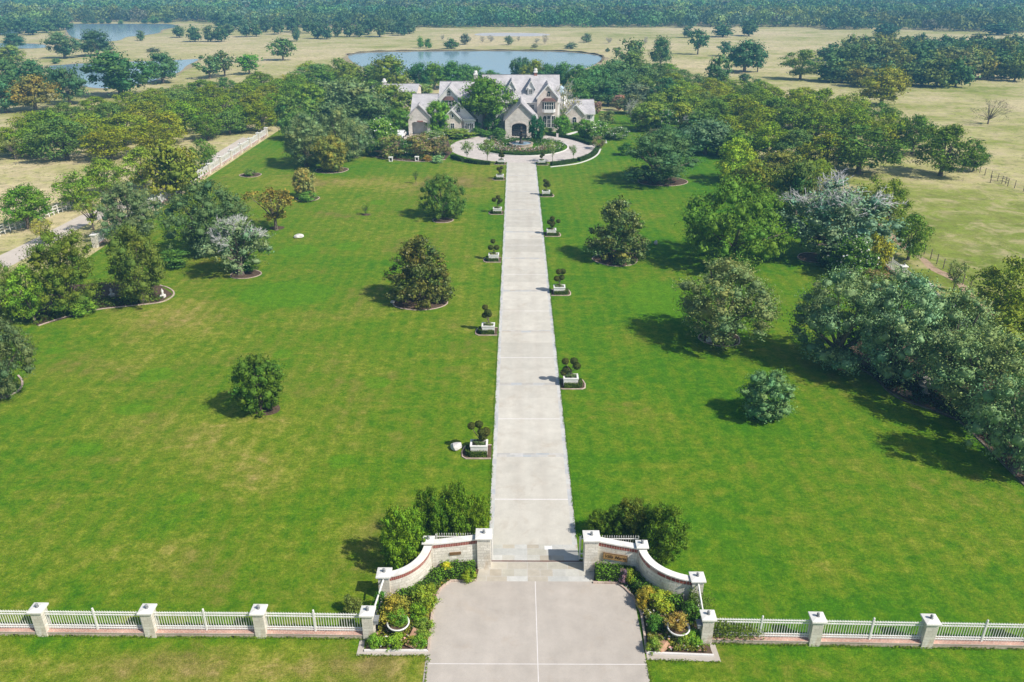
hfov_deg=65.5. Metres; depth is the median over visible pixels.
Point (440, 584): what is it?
bed planting
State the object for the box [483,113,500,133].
shrub
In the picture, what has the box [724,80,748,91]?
orchard tree
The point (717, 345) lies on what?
stone edging
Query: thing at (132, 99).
orchard tree
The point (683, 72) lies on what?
orchard tree
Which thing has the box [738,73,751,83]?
field tree
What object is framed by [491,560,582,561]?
gate track
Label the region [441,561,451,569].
shrub
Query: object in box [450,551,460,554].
sign plate
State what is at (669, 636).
bed planting
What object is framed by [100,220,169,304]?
oak tree
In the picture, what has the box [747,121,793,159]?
orchard tree
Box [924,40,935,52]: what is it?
field tree
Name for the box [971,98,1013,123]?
bare tree
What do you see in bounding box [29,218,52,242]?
young tree
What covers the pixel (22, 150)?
orchard tree
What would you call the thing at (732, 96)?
orchard tree
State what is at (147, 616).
stone pillar
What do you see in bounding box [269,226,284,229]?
mulch ring
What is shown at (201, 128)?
orchard tree
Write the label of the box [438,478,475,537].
evergreen shrub
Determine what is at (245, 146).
fence panel
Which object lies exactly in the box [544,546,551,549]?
pale paver
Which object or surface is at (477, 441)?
shrub
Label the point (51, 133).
orchard tree
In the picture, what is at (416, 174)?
young tree
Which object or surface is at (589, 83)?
oak tree
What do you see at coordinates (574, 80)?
oak tree
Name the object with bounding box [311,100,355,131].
oak tree
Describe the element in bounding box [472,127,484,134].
shrub
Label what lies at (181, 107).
orchard tree
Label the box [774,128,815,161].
orchard tree
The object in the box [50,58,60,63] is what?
field tree
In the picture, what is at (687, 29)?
field tree
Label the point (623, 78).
oak tree
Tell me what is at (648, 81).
oak tree
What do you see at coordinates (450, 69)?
oak tree
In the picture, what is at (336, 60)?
orchard tree
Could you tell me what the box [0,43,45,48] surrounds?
marsh water
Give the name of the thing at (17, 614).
fence panel
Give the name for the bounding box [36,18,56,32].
field tree
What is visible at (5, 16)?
field tree
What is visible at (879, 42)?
field tree
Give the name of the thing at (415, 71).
oak tree
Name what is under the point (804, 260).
stone edging
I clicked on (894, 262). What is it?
fence panel
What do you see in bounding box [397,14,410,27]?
field tree
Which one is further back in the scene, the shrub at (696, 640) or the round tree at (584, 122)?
the round tree at (584, 122)
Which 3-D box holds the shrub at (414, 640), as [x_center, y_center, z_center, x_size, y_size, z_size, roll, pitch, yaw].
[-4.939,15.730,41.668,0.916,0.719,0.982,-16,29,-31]
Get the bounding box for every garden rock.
[293,234,303,237]
[450,442,461,450]
[654,639,669,651]
[897,390,912,395]
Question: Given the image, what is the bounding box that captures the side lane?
[0,137,246,266]
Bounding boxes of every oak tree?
[0,32,26,45]
[0,43,26,61]
[0,55,30,86]
[0,75,25,112]
[0,260,31,323]
[0,313,40,402]
[1,74,63,110]
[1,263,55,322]
[15,58,55,87]
[18,226,105,314]
[38,30,83,57]
[46,65,93,103]
[72,47,161,96]
[73,28,115,53]
[93,176,165,240]
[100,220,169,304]
[131,137,207,201]
[144,50,181,82]
[151,176,258,255]
[192,214,275,274]
[270,107,313,139]
[271,95,307,119]
[279,109,325,166]
[293,97,323,120]
[305,79,336,95]
[307,68,337,87]
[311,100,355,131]
[319,105,368,161]
[320,78,349,103]
[323,76,391,116]
[325,60,367,82]
[338,73,363,82]
[342,116,377,157]
[345,91,394,127]
[357,64,375,80]
[361,79,383,94]
[362,53,411,82]
[362,119,380,140]
[369,82,415,112]
[405,61,435,85]
[425,61,449,88]
[436,60,466,80]
[450,75,518,130]
[451,62,475,80]
[463,65,483,80]
[484,69,500,73]
[519,59,544,73]
[537,62,554,73]
[544,61,573,85]
[561,63,586,82]
[562,76,581,97]
[568,76,599,100]
[568,84,591,98]
[577,70,603,89]
[579,64,612,80]
[586,78,625,105]
[597,62,626,86]
[603,56,637,81]
[607,72,635,94]
[608,81,655,104]
[615,93,643,113]
[619,49,647,77]
[620,125,707,183]
[630,63,661,83]
[631,74,660,91]
[643,93,669,108]
[646,76,685,93]
[647,35,673,65]
[650,83,695,108]
[667,93,704,118]
[669,100,696,129]
[671,253,786,353]
[674,115,732,154]
[676,108,715,130]
[679,123,703,151]
[682,111,697,123]
[696,97,730,116]
[706,122,730,154]
[717,129,761,156]
[722,37,768,71]
[731,156,781,201]
[758,150,815,180]
[765,156,820,215]
[775,168,913,256]
[786,263,895,376]
[851,263,961,386]
[857,65,914,103]
[910,278,1008,393]
[921,318,1023,429]
[961,364,1023,475]
[965,298,1023,366]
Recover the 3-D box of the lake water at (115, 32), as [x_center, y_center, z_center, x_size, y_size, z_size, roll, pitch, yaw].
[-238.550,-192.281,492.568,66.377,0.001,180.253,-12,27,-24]
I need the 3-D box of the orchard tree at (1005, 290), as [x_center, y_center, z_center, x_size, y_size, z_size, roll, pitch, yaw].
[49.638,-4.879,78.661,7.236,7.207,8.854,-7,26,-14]
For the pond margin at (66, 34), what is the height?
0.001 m
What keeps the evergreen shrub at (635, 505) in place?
on the lawn at (144, 459)
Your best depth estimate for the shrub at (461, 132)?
169.78 m
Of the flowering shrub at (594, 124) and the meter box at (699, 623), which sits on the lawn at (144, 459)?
the flowering shrub at (594, 124)
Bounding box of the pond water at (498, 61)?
[348,51,601,76]
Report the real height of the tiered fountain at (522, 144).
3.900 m
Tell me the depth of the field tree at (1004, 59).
265.60 m
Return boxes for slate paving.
[476,544,593,581]
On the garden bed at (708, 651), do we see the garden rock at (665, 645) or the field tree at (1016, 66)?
the garden rock at (665, 645)
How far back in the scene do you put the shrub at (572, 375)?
67.98 m
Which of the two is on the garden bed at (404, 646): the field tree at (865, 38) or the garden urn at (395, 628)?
the garden urn at (395, 628)
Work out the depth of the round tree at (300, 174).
123.22 m
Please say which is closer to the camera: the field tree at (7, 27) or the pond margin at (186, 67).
the pond margin at (186, 67)
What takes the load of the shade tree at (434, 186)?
on the lawn at (144, 459)
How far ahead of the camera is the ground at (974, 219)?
219.25 m
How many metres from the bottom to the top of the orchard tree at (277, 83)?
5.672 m
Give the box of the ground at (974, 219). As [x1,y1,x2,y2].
[0,17,1023,338]
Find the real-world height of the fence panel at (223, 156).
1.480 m
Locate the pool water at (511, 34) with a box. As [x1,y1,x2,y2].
[474,33,549,35]
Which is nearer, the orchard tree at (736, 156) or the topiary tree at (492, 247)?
the topiary tree at (492, 247)
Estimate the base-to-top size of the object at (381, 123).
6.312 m
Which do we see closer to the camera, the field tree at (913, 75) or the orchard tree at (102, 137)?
the orchard tree at (102, 137)
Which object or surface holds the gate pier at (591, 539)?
on the slate paving
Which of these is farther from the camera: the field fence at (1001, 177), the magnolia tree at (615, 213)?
the field fence at (1001, 177)
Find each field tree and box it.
[0,13,14,24]
[0,18,14,34]
[9,18,24,33]
[17,16,34,23]
[19,19,42,34]
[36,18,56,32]
[38,14,57,22]
[50,17,65,30]
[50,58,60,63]
[64,19,73,28]
[136,30,144,40]
[146,47,161,51]
[147,15,160,23]
[163,18,171,22]
[172,25,185,37]
[185,24,202,41]
[191,54,224,78]
[201,25,216,41]
[207,11,228,25]
[213,23,229,41]
[213,50,234,76]
[220,23,236,33]
[222,11,246,28]
[234,53,263,73]
[235,20,254,36]
[249,20,262,36]
[257,17,271,31]
[264,37,297,60]
[270,15,285,34]
[283,15,299,31]
[291,26,300,39]
[301,18,313,32]
[308,21,322,38]
[311,13,328,27]
[319,24,331,38]
[331,21,342,36]
[332,13,347,25]
[341,18,355,36]
[354,23,365,36]
[361,18,372,34]
[364,12,379,20]
[370,14,387,36]
[386,19,396,33]
[392,21,408,35]
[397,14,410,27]
[403,19,415,33]
[416,35,423,47]
[424,38,432,47]
[442,38,460,48]
[459,33,470,43]
[503,35,515,44]
[564,41,577,48]
[581,33,591,42]
[612,37,645,61]
[681,25,692,37]
[687,28,709,54]
[704,53,733,85]
[710,23,736,36]
[717,40,731,52]
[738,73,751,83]
[739,18,758,35]
[748,77,759,84]
[751,48,768,71]
[814,41,843,60]
[815,46,849,62]
[816,52,850,82]
[823,59,857,82]
[837,44,873,64]
[839,32,862,48]
[840,42,860,56]
[841,62,880,86]
[844,57,867,67]
[858,34,875,44]
[859,45,890,66]
[860,43,868,49]
[860,62,886,75]
[865,38,887,49]
[868,45,896,64]
[872,20,902,35]
[874,32,888,43]
[875,58,898,72]
[878,40,903,59]
[882,45,917,66]
[887,32,899,41]
[894,60,915,80]
[895,62,920,84]
[896,35,913,45]
[898,38,913,57]
[899,46,934,66]
[905,39,934,58]
[909,61,935,85]
[910,36,924,44]
[913,32,931,41]
[914,49,948,64]
[918,57,960,88]
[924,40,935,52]
[930,40,963,55]
[933,34,957,45]
[936,46,959,56]
[941,47,974,66]
[941,55,980,86]
[944,54,984,75]
[948,41,973,49]
[956,35,972,43]
[958,46,988,58]
[964,40,984,52]
[967,38,990,46]
[970,33,983,44]
[973,53,987,75]
[977,22,1020,34]
[977,55,1001,79]
[979,48,999,60]
[980,32,997,45]
[981,42,1002,54]
[988,36,1023,52]
[991,47,1014,66]
[992,54,1014,77]
[997,52,1023,80]
[1006,46,1023,62]
[1008,33,1023,45]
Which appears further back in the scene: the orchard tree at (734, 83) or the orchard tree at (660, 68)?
the orchard tree at (660, 68)
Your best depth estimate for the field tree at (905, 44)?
312.90 m
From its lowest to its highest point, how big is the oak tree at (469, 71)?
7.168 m
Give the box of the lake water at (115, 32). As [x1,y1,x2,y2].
[66,24,175,40]
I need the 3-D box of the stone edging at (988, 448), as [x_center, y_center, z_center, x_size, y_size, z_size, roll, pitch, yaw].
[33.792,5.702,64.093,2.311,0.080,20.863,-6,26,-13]
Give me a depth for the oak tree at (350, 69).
238.07 m
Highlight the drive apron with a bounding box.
[423,581,649,681]
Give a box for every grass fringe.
[0,634,1023,650]
[355,653,720,681]
[488,162,578,538]
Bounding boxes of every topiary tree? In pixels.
[467,420,490,443]
[482,304,491,322]
[488,239,498,254]
[492,195,502,207]
[496,166,503,172]
[543,179,550,189]
[547,216,560,227]
[554,268,565,286]
[560,357,580,376]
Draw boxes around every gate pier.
[475,528,492,568]
[582,530,600,571]
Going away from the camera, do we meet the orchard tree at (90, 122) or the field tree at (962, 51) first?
the orchard tree at (90, 122)
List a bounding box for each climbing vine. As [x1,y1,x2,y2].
[687,586,717,613]
[713,614,766,644]
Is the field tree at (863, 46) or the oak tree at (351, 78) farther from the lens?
the field tree at (863, 46)
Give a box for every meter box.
[373,615,379,624]
[696,619,702,628]
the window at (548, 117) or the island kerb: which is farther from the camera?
the window at (548, 117)
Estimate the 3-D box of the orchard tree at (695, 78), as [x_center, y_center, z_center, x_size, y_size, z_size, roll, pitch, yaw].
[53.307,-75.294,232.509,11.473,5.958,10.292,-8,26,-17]
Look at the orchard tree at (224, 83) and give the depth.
221.14 m
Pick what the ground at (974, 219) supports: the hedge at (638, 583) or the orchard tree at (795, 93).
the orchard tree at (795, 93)
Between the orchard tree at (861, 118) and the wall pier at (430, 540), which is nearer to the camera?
the wall pier at (430, 540)
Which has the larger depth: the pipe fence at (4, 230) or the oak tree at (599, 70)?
the oak tree at (599, 70)
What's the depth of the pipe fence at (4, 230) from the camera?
114.92 m
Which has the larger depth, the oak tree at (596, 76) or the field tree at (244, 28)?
the field tree at (244, 28)
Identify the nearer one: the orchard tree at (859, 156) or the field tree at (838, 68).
the orchard tree at (859, 156)
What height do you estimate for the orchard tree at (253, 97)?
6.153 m
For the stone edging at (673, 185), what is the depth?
133.10 m
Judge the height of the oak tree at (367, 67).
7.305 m
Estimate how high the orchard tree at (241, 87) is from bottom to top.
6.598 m
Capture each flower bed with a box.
[483,137,501,144]
[490,141,556,151]
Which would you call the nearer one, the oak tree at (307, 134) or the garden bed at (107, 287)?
the garden bed at (107, 287)
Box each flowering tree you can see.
[460,141,473,154]
[476,139,499,160]
[543,140,560,160]
[569,145,576,158]
[594,101,601,113]
[612,94,624,109]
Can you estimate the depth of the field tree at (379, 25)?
436.47 m
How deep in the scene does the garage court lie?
174.35 m
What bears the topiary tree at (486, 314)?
in the planter box at (492, 327)
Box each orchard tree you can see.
[0,126,25,155]
[0,127,51,155]
[0,181,57,229]
[5,109,46,131]
[6,109,72,141]
[16,117,94,159]
[44,101,90,121]
[48,169,103,207]
[60,111,102,142]
[77,122,139,159]
[78,96,107,118]
[80,156,126,194]
[90,102,126,127]
[90,111,149,144]
[109,91,146,112]
[115,145,157,188]
[118,100,166,128]
[120,123,181,149]
[134,87,168,106]
[144,94,178,113]
[145,110,189,138]
[153,100,210,132]
[158,84,194,98]
[162,88,203,103]
[182,92,220,120]
[184,79,217,96]
[187,113,225,139]
[188,138,218,167]
[195,83,230,106]
[208,95,242,116]
[212,110,248,133]
[213,76,237,93]
[217,104,258,130]
[226,83,255,102]
[235,78,264,93]
[240,92,264,110]
[243,101,279,131]
[245,70,273,88]
[252,85,281,102]
[259,93,282,119]
[261,78,290,94]
[277,81,305,98]
[280,70,307,88]
[289,63,341,83]
[295,60,316,78]
[327,57,348,79]
[645,63,677,84]
[656,72,684,84]
[660,63,679,76]
[660,80,698,92]
[673,69,692,79]
[676,86,715,100]
[680,73,715,89]
[687,90,722,102]
[692,98,738,122]
[698,77,730,92]
[709,86,734,100]
[710,75,733,85]
[714,113,748,134]
[714,136,759,179]
[716,92,761,114]
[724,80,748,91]
[724,96,775,125]
[733,82,762,97]
[738,106,784,136]
[746,96,803,120]
[747,88,773,107]
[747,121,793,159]
[748,80,773,89]
[762,86,783,105]
[769,88,810,108]
[769,106,822,141]
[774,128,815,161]
[778,49,825,79]
[785,108,846,142]
[788,93,827,128]
[789,87,814,99]
[792,132,855,168]
[808,158,837,182]
[809,98,861,129]
[810,87,844,109]
[812,125,916,173]
[827,103,876,139]
[834,91,870,108]
[854,175,901,229]
[860,100,903,130]
[864,112,914,151]
[879,177,914,224]
[887,114,941,154]
[894,212,935,259]
[907,124,988,175]
[960,144,992,171]
[966,253,1023,324]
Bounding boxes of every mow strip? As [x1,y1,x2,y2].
[356,639,427,654]
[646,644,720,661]
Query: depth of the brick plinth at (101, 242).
104.00 m
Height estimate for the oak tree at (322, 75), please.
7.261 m
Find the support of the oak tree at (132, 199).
on the lawn at (144, 459)
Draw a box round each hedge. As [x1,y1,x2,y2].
[396,566,441,599]
[440,559,475,580]
[447,132,484,138]
[450,154,463,161]
[463,158,490,164]
[465,444,486,457]
[478,326,493,334]
[484,147,562,154]
[485,256,498,261]
[490,209,500,213]
[547,132,591,144]
[547,231,558,235]
[550,158,576,165]
[554,288,568,294]
[564,378,582,387]
[577,146,599,160]
[594,561,635,581]
[626,571,682,609]
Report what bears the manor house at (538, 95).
on the lawn at (144, 459)
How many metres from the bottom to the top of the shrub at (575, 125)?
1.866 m
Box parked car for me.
[397,130,405,137]
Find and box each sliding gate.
[435,533,492,558]
[579,535,638,558]
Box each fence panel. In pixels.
[0,609,33,627]
[44,608,142,629]
[97,224,113,241]
[153,608,253,629]
[154,191,167,202]
[198,165,207,176]
[210,158,219,169]
[221,152,229,162]
[232,145,239,155]
[242,139,248,149]
[251,134,257,143]
[260,129,265,137]
[265,609,362,630]
[713,615,811,637]
[822,617,924,639]
[885,257,899,272]
[935,619,1023,641]
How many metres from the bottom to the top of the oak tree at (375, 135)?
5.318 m
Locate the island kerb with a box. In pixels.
[479,138,567,155]
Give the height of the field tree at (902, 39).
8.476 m
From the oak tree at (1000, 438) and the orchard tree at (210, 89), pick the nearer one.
the oak tree at (1000, 438)
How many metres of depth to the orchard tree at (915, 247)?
95.65 m
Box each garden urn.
[387,614,409,631]
[667,619,689,636]
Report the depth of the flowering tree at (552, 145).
147.25 m
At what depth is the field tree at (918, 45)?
303.75 m
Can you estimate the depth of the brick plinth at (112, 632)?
42.39 m
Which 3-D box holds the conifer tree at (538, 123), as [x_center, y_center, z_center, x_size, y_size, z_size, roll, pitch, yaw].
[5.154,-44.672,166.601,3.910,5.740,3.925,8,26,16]
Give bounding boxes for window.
[442,96,454,107]
[542,98,555,112]
[543,116,546,126]
[547,115,550,127]
[551,115,554,127]
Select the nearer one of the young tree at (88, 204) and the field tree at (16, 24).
the young tree at (88, 204)
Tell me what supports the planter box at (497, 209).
on the lawn at (144, 459)
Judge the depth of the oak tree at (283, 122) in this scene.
166.39 m
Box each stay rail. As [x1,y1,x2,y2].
[374,579,384,614]
[697,583,702,608]
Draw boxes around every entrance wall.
[390,535,477,595]
[598,537,691,601]
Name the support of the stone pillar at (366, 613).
on the lawn at (144, 459)
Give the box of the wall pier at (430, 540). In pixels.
[422,535,434,568]
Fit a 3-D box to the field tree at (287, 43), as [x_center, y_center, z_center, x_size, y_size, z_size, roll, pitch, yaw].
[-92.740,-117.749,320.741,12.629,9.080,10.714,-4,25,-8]
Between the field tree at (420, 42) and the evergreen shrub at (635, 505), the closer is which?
the evergreen shrub at (635, 505)
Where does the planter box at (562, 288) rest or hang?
on the lawn at (144, 459)
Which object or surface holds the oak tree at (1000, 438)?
on the garden bed at (980, 436)
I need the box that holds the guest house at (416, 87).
[369,78,421,108]
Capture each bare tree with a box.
[555,80,581,116]
[625,99,642,124]
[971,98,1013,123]
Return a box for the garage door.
[412,122,427,132]
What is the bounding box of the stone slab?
[405,627,418,648]
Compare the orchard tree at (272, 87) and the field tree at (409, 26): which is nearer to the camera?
the orchard tree at (272, 87)
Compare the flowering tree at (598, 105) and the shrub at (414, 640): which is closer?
the shrub at (414, 640)
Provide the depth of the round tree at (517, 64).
258.30 m
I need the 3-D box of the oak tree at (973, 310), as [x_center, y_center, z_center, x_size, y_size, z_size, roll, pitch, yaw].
[36.811,-0.262,65.668,8.045,9.764,9.809,13,28,27]
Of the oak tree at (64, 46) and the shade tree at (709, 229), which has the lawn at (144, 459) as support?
the shade tree at (709, 229)
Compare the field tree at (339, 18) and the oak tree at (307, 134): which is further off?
the field tree at (339, 18)
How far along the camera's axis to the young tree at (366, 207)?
115.90 m
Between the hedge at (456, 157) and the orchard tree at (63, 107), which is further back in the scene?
the orchard tree at (63, 107)
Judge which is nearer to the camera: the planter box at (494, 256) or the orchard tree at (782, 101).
the planter box at (494, 256)
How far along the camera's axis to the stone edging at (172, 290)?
84.49 m
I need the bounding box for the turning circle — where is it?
[450,134,595,162]
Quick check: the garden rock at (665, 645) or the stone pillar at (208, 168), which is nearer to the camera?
the garden rock at (665, 645)
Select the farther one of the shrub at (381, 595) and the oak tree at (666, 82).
the oak tree at (666, 82)
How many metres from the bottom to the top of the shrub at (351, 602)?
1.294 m
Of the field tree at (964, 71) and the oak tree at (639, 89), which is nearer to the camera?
the oak tree at (639, 89)
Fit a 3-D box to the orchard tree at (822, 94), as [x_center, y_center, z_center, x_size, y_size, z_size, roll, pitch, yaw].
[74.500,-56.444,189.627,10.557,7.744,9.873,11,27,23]
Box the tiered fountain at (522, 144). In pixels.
[509,127,532,147]
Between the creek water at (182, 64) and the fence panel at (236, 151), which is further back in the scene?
the creek water at (182, 64)
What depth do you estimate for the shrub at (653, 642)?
41.20 m
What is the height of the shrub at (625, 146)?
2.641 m
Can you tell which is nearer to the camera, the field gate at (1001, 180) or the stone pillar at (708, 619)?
the stone pillar at (708, 619)
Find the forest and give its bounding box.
[0,0,1023,31]
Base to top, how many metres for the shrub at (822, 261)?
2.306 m
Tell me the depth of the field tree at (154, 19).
548.66 m
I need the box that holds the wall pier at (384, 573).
[376,567,391,598]
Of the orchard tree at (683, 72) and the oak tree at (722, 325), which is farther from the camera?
the orchard tree at (683, 72)
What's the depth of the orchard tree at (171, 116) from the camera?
163.04 m
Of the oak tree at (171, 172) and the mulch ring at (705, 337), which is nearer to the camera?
the mulch ring at (705, 337)
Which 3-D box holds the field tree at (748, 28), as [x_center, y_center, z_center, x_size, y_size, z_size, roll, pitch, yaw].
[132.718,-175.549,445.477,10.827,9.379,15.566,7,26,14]
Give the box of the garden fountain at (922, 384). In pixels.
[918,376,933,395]
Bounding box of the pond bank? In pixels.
[347,49,604,62]
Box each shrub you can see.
[67,297,98,317]
[161,248,189,269]
[236,254,255,271]
[243,168,255,176]
[297,191,318,201]
[342,593,363,615]
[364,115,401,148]
[364,138,381,156]
[367,632,384,649]
[370,591,386,614]
[374,133,410,157]
[376,504,427,569]
[378,592,410,630]
[382,608,408,627]
[382,632,404,651]
[397,139,414,156]
[400,132,439,156]
[405,602,428,621]
[408,583,442,613]
[408,633,427,649]
[411,485,446,539]
[412,617,435,637]
[421,129,446,142]
[423,155,431,161]
[424,583,436,595]
[431,135,454,154]
[431,155,444,162]
[433,495,454,538]
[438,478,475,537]
[440,128,477,138]
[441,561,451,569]
[460,568,477,583]
[466,492,491,534]
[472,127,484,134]
[472,439,484,444]
[482,130,491,136]
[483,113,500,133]
[493,127,505,138]
[543,127,553,134]
[565,372,575,377]
[570,122,580,129]
[585,120,611,139]
[585,508,612,537]
[591,136,605,148]
[598,110,615,123]
[599,127,616,136]
[603,502,633,540]
[608,126,630,139]
[613,496,649,542]
[616,142,631,155]
[618,568,627,584]
[625,568,638,584]
[631,502,663,539]
[635,585,656,602]
[636,593,648,609]
[639,499,693,564]
[643,126,683,142]
[644,635,662,655]
[646,611,665,632]
[648,587,678,615]
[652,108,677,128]
[665,610,688,632]
[677,632,690,646]
[681,599,709,625]
[686,627,705,646]
[815,247,850,267]
[821,233,883,283]
[858,267,896,290]
[862,231,896,268]
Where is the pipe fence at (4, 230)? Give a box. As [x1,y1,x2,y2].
[0,196,84,235]
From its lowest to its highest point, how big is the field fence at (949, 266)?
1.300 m
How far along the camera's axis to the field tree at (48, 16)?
514.95 m
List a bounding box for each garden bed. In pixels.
[17,282,171,325]
[365,567,478,648]
[369,139,451,160]
[593,574,712,653]
[850,322,1023,481]
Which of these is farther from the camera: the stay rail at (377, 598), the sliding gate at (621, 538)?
the sliding gate at (621, 538)
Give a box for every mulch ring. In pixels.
[231,270,260,277]
[240,173,260,176]
[255,405,279,414]
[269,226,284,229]
[316,168,347,172]
[394,294,446,309]
[434,218,451,221]
[593,253,635,265]
[638,176,686,185]
[699,332,738,345]
[798,253,821,261]
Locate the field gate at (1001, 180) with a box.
[990,176,1009,185]
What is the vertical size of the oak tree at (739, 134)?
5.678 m
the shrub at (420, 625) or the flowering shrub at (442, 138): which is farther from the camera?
the flowering shrub at (442, 138)
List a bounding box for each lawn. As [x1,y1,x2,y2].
[0,111,1023,681]
[481,138,566,154]
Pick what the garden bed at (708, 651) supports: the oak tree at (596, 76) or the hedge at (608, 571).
the hedge at (608, 571)
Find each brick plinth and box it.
[0,625,35,635]
[47,626,144,636]
[99,232,115,245]
[156,627,254,637]
[211,165,220,172]
[266,627,362,638]
[712,633,808,644]
[820,635,921,647]
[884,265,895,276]
[933,637,1023,648]
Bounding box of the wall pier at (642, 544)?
[635,539,648,570]
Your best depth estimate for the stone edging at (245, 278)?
92.62 m
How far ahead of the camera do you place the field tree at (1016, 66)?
258.61 m
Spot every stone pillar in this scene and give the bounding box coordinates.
[26,602,50,636]
[89,232,98,247]
[136,603,158,637]
[205,162,210,173]
[217,156,222,165]
[227,148,232,158]
[249,604,268,638]
[359,605,375,639]
[689,572,705,603]
[699,609,716,643]
[807,611,827,646]
[899,263,908,272]
[918,613,941,648]
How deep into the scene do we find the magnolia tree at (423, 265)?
83.71 m
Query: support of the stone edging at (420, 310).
on the mulch ring at (410, 305)
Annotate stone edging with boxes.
[0,375,23,398]
[38,285,174,325]
[230,270,261,278]
[364,649,427,651]
[372,156,445,161]
[393,294,447,310]
[427,579,475,650]
[550,148,600,166]
[592,252,637,266]
[593,581,646,652]
[638,177,687,185]
[646,651,713,656]
[698,331,739,346]
[797,252,818,262]
[856,365,1023,485]
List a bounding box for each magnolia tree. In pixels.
[381,234,456,310]
[583,194,650,264]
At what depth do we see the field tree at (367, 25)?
452.18 m
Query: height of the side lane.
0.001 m
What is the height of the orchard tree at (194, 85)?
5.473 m
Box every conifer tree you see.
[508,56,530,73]
[528,114,544,140]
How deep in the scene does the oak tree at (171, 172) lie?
120.27 m
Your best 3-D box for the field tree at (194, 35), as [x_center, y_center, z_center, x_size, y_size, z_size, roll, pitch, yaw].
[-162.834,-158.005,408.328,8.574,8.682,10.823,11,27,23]
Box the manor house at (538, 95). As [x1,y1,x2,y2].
[408,68,594,136]
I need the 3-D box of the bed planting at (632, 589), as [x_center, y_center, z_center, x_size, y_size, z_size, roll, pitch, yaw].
[6.569,14.109,45.688,3.409,0.276,1.500,20,31,36]
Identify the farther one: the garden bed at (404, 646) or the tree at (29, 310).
the tree at (29, 310)
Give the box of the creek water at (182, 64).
[49,59,197,87]
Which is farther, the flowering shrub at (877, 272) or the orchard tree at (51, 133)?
the orchard tree at (51, 133)
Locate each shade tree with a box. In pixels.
[416,172,468,219]
[674,170,799,270]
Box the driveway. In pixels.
[489,162,576,544]
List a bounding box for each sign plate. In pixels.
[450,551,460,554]
[603,552,627,561]
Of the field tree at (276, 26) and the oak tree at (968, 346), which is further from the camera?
the field tree at (276, 26)
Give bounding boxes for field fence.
[891,218,1021,334]
[976,168,1023,191]
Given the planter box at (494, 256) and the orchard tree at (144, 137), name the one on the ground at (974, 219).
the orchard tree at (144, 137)
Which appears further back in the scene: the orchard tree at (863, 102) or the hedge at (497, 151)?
the orchard tree at (863, 102)
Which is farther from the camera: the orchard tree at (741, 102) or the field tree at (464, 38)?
the field tree at (464, 38)
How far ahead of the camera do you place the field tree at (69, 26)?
496.88 m
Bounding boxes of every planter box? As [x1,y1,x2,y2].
[461,439,491,458]
[475,322,497,335]
[483,253,500,262]
[489,207,503,214]
[492,174,504,179]
[494,159,505,164]
[540,190,553,196]
[545,228,560,236]
[551,284,570,295]
[559,373,585,389]
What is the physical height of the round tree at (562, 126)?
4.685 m
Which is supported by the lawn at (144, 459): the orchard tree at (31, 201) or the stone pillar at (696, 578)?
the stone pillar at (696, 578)
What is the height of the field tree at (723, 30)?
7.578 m
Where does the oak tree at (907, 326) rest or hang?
on the garden bed at (980, 436)
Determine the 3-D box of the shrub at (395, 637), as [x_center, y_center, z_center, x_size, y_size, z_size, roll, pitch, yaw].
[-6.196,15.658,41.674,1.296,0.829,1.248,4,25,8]
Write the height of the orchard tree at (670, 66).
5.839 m
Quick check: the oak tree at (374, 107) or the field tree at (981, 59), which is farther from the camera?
the field tree at (981, 59)
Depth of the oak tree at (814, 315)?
69.03 m
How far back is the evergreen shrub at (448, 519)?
48.44 m
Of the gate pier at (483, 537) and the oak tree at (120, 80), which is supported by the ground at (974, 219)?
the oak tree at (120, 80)
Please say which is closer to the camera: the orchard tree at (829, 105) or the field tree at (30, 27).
the orchard tree at (829, 105)
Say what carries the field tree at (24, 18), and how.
on the ground at (974, 219)
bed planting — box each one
[16,294,162,324]
[368,593,436,646]
[376,148,446,159]
[435,577,475,594]
[595,579,636,597]
[640,599,706,651]
[856,362,1002,443]
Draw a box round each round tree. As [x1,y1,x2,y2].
[225,352,285,417]
[290,81,326,109]
[291,167,315,196]
[310,130,347,171]
[385,107,412,131]
[420,83,433,92]
[424,99,450,131]
[552,113,571,134]
[577,118,592,136]
[625,101,669,130]
[735,367,798,423]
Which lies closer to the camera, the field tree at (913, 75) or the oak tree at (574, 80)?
the oak tree at (574, 80)
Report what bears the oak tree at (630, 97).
on the ground at (974, 219)
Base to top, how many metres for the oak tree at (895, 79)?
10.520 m
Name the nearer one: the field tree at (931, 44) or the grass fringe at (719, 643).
the grass fringe at (719, 643)
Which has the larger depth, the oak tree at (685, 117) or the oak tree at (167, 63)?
the oak tree at (167, 63)
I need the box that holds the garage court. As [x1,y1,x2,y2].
[401,131,452,138]
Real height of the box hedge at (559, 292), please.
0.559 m
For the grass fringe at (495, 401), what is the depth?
71.36 m
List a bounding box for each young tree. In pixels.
[0,136,24,159]
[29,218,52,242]
[69,197,104,229]
[241,187,296,230]
[362,203,368,213]
[412,171,418,180]
[947,258,969,290]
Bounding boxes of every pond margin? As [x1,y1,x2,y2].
[25,43,52,48]
[42,59,202,89]
[64,24,178,40]
[343,51,609,76]
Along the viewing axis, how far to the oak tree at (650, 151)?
131.14 m
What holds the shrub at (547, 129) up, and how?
on the lawn at (144, 459)
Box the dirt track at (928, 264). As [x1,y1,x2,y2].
[878,224,994,318]
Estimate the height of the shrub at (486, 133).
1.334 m
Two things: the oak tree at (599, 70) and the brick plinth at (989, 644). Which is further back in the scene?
the oak tree at (599, 70)
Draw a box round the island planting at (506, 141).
[485,133,562,144]

